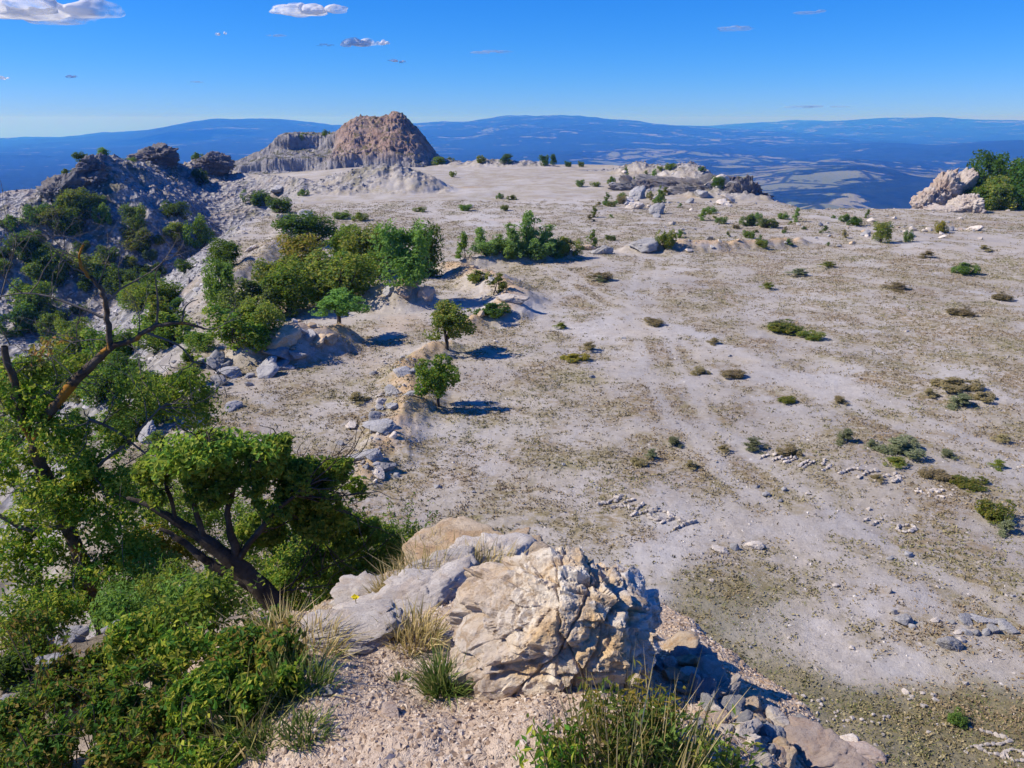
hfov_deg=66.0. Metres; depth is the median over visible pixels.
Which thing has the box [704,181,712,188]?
rubble stone
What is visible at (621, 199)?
scrub bush
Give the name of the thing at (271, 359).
stone
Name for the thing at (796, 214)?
bush
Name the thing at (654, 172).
scrub bush
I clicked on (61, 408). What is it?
scrub bush
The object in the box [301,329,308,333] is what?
stone
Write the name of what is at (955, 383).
dry grass clump
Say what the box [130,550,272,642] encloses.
thicket shrub
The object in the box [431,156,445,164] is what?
bush
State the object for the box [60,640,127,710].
thicket shrub
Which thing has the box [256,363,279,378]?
stone
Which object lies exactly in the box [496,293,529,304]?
rock
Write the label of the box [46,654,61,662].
stone
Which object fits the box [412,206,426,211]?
bush
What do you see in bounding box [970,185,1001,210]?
rim tree
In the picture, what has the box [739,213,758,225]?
bush
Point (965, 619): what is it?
stone
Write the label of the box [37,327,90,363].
scrub bush
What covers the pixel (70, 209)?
bush
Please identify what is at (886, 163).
hills
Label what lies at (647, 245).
rock
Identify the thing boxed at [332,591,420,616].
rock slab
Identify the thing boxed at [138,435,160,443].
stone
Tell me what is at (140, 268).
scrub bush
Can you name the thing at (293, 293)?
shrub
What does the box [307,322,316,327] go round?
stone
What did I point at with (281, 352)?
stone
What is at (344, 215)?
bush
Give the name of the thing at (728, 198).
rubble stone
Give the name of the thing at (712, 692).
rubble stone
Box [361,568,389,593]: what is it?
grass tussock
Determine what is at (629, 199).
rubble stone
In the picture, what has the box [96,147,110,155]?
bush
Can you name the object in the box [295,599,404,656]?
rock slab
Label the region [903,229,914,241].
bush
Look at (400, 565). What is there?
grass tussock
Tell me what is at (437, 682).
grass tussock
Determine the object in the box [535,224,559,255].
sapling
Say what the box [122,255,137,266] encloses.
scrub bush
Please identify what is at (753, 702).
rubble stone
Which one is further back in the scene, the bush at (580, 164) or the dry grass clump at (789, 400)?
the bush at (580, 164)
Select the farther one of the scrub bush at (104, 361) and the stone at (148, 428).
the scrub bush at (104, 361)
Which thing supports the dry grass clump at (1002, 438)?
on the ground at (474, 182)
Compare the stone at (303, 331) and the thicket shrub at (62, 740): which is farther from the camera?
the stone at (303, 331)
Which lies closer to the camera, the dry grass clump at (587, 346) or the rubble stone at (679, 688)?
the rubble stone at (679, 688)
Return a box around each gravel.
[80,569,821,767]
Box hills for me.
[0,115,1023,208]
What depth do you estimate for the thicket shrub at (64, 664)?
4.60 m
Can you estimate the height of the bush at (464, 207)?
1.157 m
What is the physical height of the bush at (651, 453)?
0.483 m
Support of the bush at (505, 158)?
on the ground at (474, 182)
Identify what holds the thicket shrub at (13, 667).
on the ground at (474, 182)
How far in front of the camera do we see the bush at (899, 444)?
30.57 m
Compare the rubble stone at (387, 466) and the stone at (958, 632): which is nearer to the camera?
the stone at (958, 632)
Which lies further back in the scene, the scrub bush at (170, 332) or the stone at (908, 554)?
the scrub bush at (170, 332)
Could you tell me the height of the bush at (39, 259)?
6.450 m
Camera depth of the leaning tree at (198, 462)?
5.75 m
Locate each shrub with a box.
[0,565,92,650]
[0,606,101,692]
[0,631,44,705]
[0,660,77,753]
[0,702,88,767]
[4,701,151,767]
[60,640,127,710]
[67,657,215,767]
[84,548,206,634]
[101,602,231,688]
[118,509,210,570]
[120,462,269,615]
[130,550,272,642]
[145,692,257,767]
[163,653,307,767]
[201,257,236,311]
[201,301,273,353]
[202,604,310,678]
[218,276,281,311]
[220,487,366,596]
[232,295,286,348]
[245,534,373,610]
[247,261,315,318]
[251,253,290,296]
[260,526,334,611]
[271,209,338,242]
[274,233,324,266]
[287,253,325,304]
[301,247,381,305]
[314,502,411,602]
[319,223,361,263]
[331,248,392,293]
[338,222,399,274]
[340,499,430,575]
[367,217,435,287]
[386,491,437,567]
[409,218,445,277]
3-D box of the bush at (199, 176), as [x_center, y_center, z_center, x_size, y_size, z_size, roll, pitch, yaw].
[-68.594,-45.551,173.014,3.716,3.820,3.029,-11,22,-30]
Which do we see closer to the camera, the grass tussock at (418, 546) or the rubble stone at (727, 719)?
the rubble stone at (727, 719)
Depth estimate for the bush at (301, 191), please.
145.68 m
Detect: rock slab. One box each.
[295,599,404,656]
[328,571,388,605]
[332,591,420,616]
[370,557,473,610]
[390,546,479,576]
[402,516,550,566]
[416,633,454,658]
[447,532,535,563]
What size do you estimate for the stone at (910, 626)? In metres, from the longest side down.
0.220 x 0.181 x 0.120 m
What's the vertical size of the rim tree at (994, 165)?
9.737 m
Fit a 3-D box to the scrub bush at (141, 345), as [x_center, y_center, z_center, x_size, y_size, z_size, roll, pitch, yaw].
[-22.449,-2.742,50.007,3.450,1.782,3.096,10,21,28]
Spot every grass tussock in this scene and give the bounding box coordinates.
[182,659,318,766]
[203,587,336,639]
[230,715,289,762]
[245,631,370,733]
[255,599,373,661]
[265,695,347,754]
[354,592,452,658]
[360,551,442,590]
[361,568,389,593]
[371,537,477,589]
[385,523,478,570]
[386,669,418,681]
[389,633,475,711]
[442,530,533,564]
[556,642,747,767]
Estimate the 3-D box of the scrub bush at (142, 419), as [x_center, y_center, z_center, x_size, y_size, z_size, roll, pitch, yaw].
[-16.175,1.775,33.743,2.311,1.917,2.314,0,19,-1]
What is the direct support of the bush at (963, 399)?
on the ground at (474, 182)
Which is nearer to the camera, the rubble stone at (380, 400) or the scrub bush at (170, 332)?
the rubble stone at (380, 400)
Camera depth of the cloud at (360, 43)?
10072.89 m
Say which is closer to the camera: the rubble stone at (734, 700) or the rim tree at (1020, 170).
the rubble stone at (734, 700)
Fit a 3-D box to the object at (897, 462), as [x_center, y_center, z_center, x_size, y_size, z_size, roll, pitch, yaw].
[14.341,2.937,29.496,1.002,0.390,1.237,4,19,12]
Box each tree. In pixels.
[0,181,245,647]
[126,416,403,610]
[308,287,371,323]
[413,353,460,406]
[422,299,476,349]
[961,179,982,194]
[966,149,1010,195]
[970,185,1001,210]
[982,174,1016,210]
[998,157,1020,206]
[1004,182,1023,209]
[1006,156,1023,209]
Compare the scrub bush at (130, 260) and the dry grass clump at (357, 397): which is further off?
the scrub bush at (130, 260)
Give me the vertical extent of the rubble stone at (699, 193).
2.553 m
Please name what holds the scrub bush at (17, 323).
on the ground at (474, 182)
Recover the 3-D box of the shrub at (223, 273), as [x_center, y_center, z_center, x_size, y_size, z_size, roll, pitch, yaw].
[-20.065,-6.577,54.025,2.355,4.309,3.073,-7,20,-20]
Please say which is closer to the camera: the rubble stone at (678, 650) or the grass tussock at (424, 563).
the rubble stone at (678, 650)
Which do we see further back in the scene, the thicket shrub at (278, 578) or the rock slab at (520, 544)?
the thicket shrub at (278, 578)
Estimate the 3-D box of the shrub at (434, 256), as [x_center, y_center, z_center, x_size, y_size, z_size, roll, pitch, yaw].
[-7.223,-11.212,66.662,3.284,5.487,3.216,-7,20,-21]
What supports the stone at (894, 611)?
on the ground at (474, 182)
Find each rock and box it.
[262,325,300,354]
[348,452,365,459]
[362,418,397,431]
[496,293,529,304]
[628,238,658,252]
[660,630,700,650]
[690,644,717,657]
[697,654,727,686]
[758,721,781,741]
[784,716,878,767]
[793,713,812,720]
[846,741,889,763]
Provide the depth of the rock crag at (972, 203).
118.53 m
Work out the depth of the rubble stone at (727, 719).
2.59 m
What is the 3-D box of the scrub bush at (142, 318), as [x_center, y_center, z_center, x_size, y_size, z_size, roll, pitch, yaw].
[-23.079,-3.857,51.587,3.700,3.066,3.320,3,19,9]
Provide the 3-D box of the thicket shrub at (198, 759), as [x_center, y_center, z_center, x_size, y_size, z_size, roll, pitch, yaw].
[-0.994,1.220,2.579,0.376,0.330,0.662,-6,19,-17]
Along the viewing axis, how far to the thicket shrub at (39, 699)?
3.38 m
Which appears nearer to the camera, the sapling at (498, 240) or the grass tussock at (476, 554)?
the grass tussock at (476, 554)
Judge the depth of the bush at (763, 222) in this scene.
100.79 m
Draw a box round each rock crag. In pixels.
[36,173,86,205]
[66,153,117,185]
[126,142,180,168]
[190,151,234,175]
[608,174,656,190]
[635,174,685,187]
[666,173,774,199]
[723,174,761,194]
[909,186,945,208]
[912,167,965,207]
[923,203,965,212]
[945,193,986,213]
[956,167,978,194]
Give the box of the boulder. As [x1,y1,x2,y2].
[447,545,664,701]
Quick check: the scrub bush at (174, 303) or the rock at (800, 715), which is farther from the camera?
the scrub bush at (174, 303)
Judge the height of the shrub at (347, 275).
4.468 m
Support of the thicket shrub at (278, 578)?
on the ground at (474, 182)
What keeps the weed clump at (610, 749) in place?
on the ground at (474, 182)
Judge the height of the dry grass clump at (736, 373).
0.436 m
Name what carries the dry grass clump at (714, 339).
on the ground at (474, 182)
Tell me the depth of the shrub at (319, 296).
56.47 m
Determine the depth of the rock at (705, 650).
3.14 m
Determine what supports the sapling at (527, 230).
on the ground at (474, 182)
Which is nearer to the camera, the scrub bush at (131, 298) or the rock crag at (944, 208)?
the scrub bush at (131, 298)
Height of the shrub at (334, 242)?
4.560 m
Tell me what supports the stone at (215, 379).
on the ground at (474, 182)
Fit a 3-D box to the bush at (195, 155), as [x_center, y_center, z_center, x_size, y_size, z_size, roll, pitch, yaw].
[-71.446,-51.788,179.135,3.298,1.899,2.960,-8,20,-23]
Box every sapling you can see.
[455,231,472,258]
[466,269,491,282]
[469,226,488,250]
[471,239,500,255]
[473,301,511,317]
[484,234,506,253]
[484,273,508,294]
[488,240,523,257]
[498,222,528,259]
[499,237,534,256]
[515,209,542,254]
[523,240,555,260]
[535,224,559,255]
[544,241,568,258]
[555,236,585,256]
[586,229,597,246]
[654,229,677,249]
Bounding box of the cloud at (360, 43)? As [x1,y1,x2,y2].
[341,38,374,46]
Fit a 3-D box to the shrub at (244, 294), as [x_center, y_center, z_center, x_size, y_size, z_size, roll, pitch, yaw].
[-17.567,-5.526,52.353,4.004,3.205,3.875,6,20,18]
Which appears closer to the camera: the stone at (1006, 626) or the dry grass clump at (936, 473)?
the stone at (1006, 626)
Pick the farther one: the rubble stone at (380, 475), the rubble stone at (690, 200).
the rubble stone at (690, 200)
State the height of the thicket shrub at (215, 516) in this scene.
2.274 m
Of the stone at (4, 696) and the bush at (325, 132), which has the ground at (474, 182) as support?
the stone at (4, 696)
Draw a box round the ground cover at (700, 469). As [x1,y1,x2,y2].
[48,199,1023,767]
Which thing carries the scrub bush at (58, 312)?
on the ground at (474, 182)
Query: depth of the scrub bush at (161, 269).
132.59 m
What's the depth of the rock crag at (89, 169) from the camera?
139.44 m
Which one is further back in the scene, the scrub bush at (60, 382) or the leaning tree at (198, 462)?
the scrub bush at (60, 382)
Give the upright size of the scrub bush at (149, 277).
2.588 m
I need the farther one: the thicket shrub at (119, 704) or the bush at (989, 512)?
the bush at (989, 512)
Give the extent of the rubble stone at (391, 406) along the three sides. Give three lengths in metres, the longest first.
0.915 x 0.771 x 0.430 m
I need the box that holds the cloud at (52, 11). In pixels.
[0,0,106,24]
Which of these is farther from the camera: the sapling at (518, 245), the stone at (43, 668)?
the sapling at (518, 245)
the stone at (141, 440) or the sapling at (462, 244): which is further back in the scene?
the sapling at (462, 244)
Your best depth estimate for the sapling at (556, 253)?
75.48 m
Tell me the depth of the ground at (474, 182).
35.57 m
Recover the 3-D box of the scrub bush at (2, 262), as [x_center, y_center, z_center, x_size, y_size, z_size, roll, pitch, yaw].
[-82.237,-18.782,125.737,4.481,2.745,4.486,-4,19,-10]
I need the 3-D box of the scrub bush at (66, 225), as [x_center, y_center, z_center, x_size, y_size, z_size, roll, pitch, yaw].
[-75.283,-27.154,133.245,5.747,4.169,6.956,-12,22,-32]
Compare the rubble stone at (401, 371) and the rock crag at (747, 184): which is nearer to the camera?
the rubble stone at (401, 371)
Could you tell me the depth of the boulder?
2.77 m
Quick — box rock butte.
[231,111,460,173]
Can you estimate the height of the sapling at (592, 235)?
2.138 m
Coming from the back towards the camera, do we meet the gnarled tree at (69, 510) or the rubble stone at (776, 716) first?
the gnarled tree at (69, 510)
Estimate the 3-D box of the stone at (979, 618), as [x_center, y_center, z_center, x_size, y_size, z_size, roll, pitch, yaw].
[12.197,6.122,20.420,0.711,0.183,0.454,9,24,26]
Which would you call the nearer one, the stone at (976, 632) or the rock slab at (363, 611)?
the rock slab at (363, 611)
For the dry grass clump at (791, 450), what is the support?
on the ground at (474, 182)
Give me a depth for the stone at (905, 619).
20.20 m
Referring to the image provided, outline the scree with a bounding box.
[0,152,894,477]
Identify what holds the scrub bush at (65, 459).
on the ground at (474, 182)
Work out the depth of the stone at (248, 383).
39.04 m
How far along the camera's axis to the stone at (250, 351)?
42.35 m
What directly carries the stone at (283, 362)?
on the stone at (288, 367)
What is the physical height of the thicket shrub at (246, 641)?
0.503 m
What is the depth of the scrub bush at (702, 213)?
109.39 m
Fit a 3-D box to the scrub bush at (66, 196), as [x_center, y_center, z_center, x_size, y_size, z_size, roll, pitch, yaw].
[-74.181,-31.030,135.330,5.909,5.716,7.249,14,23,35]
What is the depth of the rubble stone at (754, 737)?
2.50 m
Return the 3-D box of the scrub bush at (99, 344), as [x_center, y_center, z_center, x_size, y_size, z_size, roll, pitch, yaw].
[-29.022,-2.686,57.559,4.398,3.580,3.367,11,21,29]
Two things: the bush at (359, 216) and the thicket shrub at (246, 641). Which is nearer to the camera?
the thicket shrub at (246, 641)
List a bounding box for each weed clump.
[513,717,599,767]
[526,669,672,767]
[575,657,686,752]
[597,677,717,767]
[655,703,766,767]
[713,732,762,767]
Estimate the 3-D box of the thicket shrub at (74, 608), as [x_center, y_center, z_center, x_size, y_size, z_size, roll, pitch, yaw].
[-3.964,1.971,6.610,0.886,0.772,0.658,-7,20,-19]
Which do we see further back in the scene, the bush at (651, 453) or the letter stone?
the bush at (651, 453)
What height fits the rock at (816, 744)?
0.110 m
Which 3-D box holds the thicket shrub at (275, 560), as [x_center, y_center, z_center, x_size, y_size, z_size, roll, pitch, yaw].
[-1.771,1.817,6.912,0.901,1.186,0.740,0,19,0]
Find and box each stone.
[0,693,17,699]
[32,662,48,674]
[35,656,43,663]
[44,653,62,658]
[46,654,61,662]
[54,625,88,646]
[61,707,85,715]
[100,619,118,635]
[138,420,155,440]
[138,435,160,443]
[205,350,224,369]
[210,375,228,385]
[217,366,242,378]
[221,359,231,367]
[224,400,242,411]
[243,346,256,353]
[244,244,257,251]
[244,382,253,385]
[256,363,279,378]
[259,355,276,365]
[263,347,291,360]
[270,185,282,192]
[275,361,295,370]
[276,359,289,365]
[289,350,308,359]
[297,209,312,218]
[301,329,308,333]
[305,329,315,338]
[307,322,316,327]
[313,333,324,347]
[322,684,338,696]
[324,333,337,344]
[335,440,344,445]
[345,421,355,428]
[362,448,383,461]
[368,411,381,420]
[373,466,384,479]
[374,423,394,435]
[375,397,386,407]
[376,404,383,409]
[379,462,396,470]
[379,700,399,717]
[382,282,396,296]
[384,384,398,396]
[385,403,397,409]
[389,431,396,438]
[393,366,411,376]
[396,281,411,297]
[402,390,416,395]
[416,286,434,301]
[478,310,484,316]
[581,245,596,249]
[590,245,613,253]
[624,196,633,202]
[625,202,644,208]
[629,185,645,198]
[649,202,664,214]
[653,654,663,670]
[661,655,677,667]
[661,667,689,682]
[670,645,691,656]
[675,653,700,666]
[675,684,691,694]
[680,666,699,675]
[685,198,693,202]
[688,671,700,695]
[691,716,706,730]
[692,676,718,699]
[694,189,709,197]
[696,687,717,700]
[699,687,727,698]
[700,692,720,710]
[701,709,733,727]
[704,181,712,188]
[711,174,729,184]
[711,545,729,554]
[711,704,720,709]
[716,198,728,205]
[717,673,741,695]
[718,694,745,717]
[718,723,735,734]
[720,194,734,202]
[729,543,739,550]
[732,718,762,739]
[733,709,753,721]
[734,715,766,723]
[739,689,761,711]
[744,541,765,550]
[746,733,760,750]
[751,752,772,767]
[762,491,769,496]
[765,705,789,727]
[765,743,776,754]
[769,736,789,745]
[771,743,787,763]
[775,725,785,737]
[782,746,796,767]
[840,733,859,741]
[860,230,870,235]
[882,588,891,593]
[891,609,897,614]
[893,613,913,625]
[901,688,909,694]
[904,551,913,557]
[908,623,917,628]
[930,617,939,622]
[935,636,963,651]
[946,619,954,624]
[953,629,962,634]
[957,613,972,625]
[957,636,965,642]
[962,628,972,635]
[966,225,984,230]
[970,613,997,624]
[972,629,980,635]
[975,746,983,751]
[981,628,989,635]
[986,623,1000,633]
[998,619,1019,633]
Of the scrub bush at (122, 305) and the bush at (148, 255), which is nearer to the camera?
the scrub bush at (122, 305)
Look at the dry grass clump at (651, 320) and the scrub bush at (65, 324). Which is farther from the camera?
the scrub bush at (65, 324)
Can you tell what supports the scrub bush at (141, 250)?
on the ground at (474, 182)
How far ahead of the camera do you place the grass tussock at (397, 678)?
3.03 m
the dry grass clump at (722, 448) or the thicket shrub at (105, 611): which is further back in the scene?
the dry grass clump at (722, 448)
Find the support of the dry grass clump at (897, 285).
on the ground at (474, 182)
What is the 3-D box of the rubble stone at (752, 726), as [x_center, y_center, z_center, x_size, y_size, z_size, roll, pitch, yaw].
[0.761,1.132,2.574,0.119,0.082,0.086,-10,37,-15]
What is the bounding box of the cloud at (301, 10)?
[270,3,345,16]
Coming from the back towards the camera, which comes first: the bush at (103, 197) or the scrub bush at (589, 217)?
the bush at (103, 197)
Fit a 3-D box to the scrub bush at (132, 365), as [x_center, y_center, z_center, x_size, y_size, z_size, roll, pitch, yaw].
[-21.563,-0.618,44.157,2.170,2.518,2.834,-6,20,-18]
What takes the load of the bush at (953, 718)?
on the ground at (474, 182)
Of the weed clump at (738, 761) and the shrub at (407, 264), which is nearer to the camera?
the weed clump at (738, 761)
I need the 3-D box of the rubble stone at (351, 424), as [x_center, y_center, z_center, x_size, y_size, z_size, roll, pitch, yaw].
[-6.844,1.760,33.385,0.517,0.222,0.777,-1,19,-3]
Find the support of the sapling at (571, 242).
on the ground at (474, 182)
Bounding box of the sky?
[0,0,1023,137]
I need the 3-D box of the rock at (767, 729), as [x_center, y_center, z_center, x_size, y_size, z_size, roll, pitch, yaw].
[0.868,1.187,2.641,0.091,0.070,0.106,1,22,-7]
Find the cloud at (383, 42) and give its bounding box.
[377,40,388,44]
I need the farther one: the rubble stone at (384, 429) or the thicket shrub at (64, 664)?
the rubble stone at (384, 429)
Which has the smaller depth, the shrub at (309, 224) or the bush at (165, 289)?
the bush at (165, 289)
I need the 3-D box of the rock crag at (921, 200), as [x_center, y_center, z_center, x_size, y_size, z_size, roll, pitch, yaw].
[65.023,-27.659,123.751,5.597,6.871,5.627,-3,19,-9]
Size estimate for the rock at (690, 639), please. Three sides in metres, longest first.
0.177 x 0.136 x 0.086 m
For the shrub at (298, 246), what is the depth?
65.77 m
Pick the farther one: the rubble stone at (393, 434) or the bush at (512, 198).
the bush at (512, 198)
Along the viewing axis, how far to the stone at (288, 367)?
41.72 m
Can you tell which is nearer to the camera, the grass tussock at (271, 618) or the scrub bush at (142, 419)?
the grass tussock at (271, 618)
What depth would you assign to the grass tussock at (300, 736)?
2.56 m
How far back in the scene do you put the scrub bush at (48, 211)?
131.19 m
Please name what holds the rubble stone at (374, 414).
on the ground at (474, 182)
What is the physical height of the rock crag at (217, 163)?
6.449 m
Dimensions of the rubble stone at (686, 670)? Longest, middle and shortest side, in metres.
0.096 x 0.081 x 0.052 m
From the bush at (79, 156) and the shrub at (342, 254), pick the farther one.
the bush at (79, 156)
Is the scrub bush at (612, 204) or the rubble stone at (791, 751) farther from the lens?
the scrub bush at (612, 204)
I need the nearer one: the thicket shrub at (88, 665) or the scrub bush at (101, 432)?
the thicket shrub at (88, 665)
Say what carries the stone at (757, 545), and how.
on the ground at (474, 182)
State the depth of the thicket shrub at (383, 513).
7.46 m
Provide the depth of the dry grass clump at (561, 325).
50.05 m
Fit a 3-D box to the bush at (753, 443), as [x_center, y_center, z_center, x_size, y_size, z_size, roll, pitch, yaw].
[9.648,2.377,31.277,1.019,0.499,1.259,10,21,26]
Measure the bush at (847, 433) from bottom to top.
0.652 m
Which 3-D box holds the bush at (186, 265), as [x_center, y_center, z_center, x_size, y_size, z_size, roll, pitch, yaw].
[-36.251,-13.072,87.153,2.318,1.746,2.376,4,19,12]
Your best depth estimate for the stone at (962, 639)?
19.52 m
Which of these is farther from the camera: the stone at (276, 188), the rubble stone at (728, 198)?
the stone at (276, 188)
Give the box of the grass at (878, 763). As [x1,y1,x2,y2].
[655,561,1023,767]
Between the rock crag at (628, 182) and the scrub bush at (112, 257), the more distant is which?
the rock crag at (628, 182)
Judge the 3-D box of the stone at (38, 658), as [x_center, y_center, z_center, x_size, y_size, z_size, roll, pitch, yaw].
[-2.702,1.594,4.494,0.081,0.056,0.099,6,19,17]
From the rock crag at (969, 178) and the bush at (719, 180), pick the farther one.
the bush at (719, 180)
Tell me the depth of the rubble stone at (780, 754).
2.52 m
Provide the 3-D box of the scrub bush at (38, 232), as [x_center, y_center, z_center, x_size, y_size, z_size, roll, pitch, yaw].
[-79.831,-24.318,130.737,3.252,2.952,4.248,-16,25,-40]
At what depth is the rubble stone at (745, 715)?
2.60 m
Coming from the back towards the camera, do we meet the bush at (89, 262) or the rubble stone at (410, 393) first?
the bush at (89, 262)
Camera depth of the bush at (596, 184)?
159.16 m
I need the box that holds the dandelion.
[351,594,358,603]
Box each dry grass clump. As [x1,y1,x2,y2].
[343,391,371,405]
[552,322,566,328]
[579,341,596,349]
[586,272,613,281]
[629,456,649,467]
[644,317,665,326]
[682,460,698,469]
[690,366,710,375]
[706,337,721,346]
[716,444,729,452]
[719,369,745,378]
[759,282,774,288]
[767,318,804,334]
[776,444,802,455]
[778,395,795,403]
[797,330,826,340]
[817,261,836,266]
[831,395,848,405]
[869,474,885,482]
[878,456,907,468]
[879,282,912,292]
[917,466,954,481]
[918,250,937,258]
[920,388,939,398]
[930,376,985,392]
[945,306,977,316]
[947,474,989,492]
[968,391,996,402]
[974,245,992,251]
[986,459,1008,471]
[990,291,1013,300]
[990,434,1011,442]
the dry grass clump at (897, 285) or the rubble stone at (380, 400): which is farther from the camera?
the dry grass clump at (897, 285)
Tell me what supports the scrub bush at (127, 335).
on the ground at (474, 182)
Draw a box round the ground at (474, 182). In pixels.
[0,152,1023,767]
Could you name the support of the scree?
on the ground at (474, 182)
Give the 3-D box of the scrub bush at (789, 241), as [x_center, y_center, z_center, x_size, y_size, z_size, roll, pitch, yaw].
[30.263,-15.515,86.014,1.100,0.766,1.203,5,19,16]
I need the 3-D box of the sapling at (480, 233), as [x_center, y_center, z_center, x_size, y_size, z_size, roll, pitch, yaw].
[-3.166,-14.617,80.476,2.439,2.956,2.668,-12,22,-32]
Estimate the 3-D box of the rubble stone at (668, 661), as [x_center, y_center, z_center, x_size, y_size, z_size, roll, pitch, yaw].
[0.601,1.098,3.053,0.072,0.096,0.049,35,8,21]
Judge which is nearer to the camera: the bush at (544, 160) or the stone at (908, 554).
the stone at (908, 554)
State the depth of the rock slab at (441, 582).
3.98 m
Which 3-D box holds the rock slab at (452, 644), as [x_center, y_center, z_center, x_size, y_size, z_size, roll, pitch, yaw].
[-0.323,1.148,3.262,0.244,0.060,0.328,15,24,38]
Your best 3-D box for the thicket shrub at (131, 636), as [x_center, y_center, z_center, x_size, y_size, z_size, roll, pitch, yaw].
[-1.518,1.163,3.622,0.586,0.610,0.980,-15,24,-37]
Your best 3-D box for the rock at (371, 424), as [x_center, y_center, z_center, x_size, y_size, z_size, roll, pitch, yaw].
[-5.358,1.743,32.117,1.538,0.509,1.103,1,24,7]
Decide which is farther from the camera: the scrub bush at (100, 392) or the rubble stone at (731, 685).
the scrub bush at (100, 392)
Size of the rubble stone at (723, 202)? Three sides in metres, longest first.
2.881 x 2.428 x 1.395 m
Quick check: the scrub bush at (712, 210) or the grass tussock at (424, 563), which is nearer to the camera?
the grass tussock at (424, 563)
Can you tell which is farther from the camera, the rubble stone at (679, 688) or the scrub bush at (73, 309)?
the scrub bush at (73, 309)
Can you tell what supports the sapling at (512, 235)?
on the ground at (474, 182)
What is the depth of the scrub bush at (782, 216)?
109.56 m
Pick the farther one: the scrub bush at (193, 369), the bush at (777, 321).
the bush at (777, 321)
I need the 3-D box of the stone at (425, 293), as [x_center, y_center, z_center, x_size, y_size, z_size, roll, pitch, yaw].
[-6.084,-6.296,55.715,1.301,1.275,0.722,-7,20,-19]
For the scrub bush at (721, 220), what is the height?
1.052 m
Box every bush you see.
[0,228,52,263]
[0,245,10,259]
[0,258,12,274]
[0,301,50,336]
[0,356,21,409]
[0,386,26,413]
[0,411,31,458]
[1,214,24,231]
[5,277,61,312]
[13,317,35,332]
[14,383,68,421]
[20,260,65,282]
[21,201,50,225]
[21,242,51,263]
[22,229,43,237]
[26,248,73,286]
[28,313,62,347]
[33,246,64,265]
[36,205,85,233]
[36,304,70,325]
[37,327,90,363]
[40,356,75,395]
[44,435,99,465]
[48,211,83,235]
[50,199,92,232]
[52,316,93,338]
[56,186,105,214]
[57,380,91,402]
[60,330,95,355]
[60,407,88,425]
[61,168,71,174]
[66,249,109,278]
[69,302,87,314]
[71,151,88,161]
[72,240,90,251]
[72,364,125,407]
[77,277,100,291]
[80,324,134,364]
[87,353,119,367]
[88,262,117,282]
[91,202,111,223]
[92,194,107,204]
[93,411,148,450]
[95,245,119,262]
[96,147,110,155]
[101,266,138,297]
[104,349,146,394]
[106,331,133,357]
[106,404,154,447]
[116,282,135,309]
[117,227,152,250]
[118,202,147,229]
[120,280,152,311]
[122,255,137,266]
[123,157,136,161]
[127,367,164,394]
[130,378,183,427]
[131,276,184,309]
[131,302,193,334]
[131,330,181,352]
[132,263,150,276]
[132,430,170,465]
[133,240,149,253]
[139,270,160,285]
[140,294,182,344]
[140,311,198,348]
[142,248,157,261]
[147,262,167,273]
[153,235,165,244]
[158,199,191,219]
[162,222,184,240]
[162,297,183,310]
[167,365,202,387]
[174,257,196,272]
[177,348,201,370]
[182,213,215,248]
[182,331,216,351]
[190,168,208,184]
[191,152,203,159]
[206,237,242,266]
[239,189,269,205]
[265,195,292,212]
[297,189,309,195]
[322,129,330,135]
[332,210,352,218]
[351,212,368,220]
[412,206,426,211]
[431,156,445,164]
[449,171,456,176]
[458,204,472,210]
[476,155,486,162]
[496,193,503,198]
[499,153,512,162]
[500,205,508,210]
[506,194,516,199]
[538,154,549,165]
[550,154,556,164]
[560,353,589,362]
[564,161,571,166]
[575,180,584,186]
[578,161,583,166]
[586,214,594,220]
[589,181,600,186]
[590,206,599,217]
[595,275,604,282]
[604,192,612,201]
[604,235,615,240]
[606,201,615,206]
[607,176,615,183]
[615,194,626,203]
[643,448,657,459]
[650,168,656,175]
[652,186,666,202]
[664,163,676,169]
[668,436,683,449]
[677,229,685,237]
[697,208,708,220]
[706,206,717,212]
[711,176,725,188]
[715,216,727,223]
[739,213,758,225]
[741,436,767,454]
[742,230,754,238]
[754,212,762,219]
[755,238,767,247]
[758,218,778,227]
[762,319,786,327]
[777,212,789,218]
[783,268,809,274]
[786,238,793,244]
[791,207,801,221]
[819,225,829,232]
[834,428,858,446]
[838,213,851,221]
[839,229,848,237]
[846,216,862,225]
[863,439,879,450]
[871,221,894,243]
[875,434,925,458]
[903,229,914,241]
[934,220,949,232]
[935,448,958,460]
[946,392,979,410]
[947,706,969,728]
[950,262,980,274]
[974,497,1016,523]
[995,519,1020,537]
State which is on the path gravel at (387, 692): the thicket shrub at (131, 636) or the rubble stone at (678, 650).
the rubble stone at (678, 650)
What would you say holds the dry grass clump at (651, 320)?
on the ground at (474, 182)
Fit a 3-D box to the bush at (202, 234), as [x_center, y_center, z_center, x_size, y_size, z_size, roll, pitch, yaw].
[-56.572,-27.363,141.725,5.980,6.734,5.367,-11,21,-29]
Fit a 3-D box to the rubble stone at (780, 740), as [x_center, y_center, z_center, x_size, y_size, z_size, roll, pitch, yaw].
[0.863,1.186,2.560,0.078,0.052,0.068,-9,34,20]
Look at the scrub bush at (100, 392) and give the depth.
44.08 m
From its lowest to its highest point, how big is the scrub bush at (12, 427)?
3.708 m
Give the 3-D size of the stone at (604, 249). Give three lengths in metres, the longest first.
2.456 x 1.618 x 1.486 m

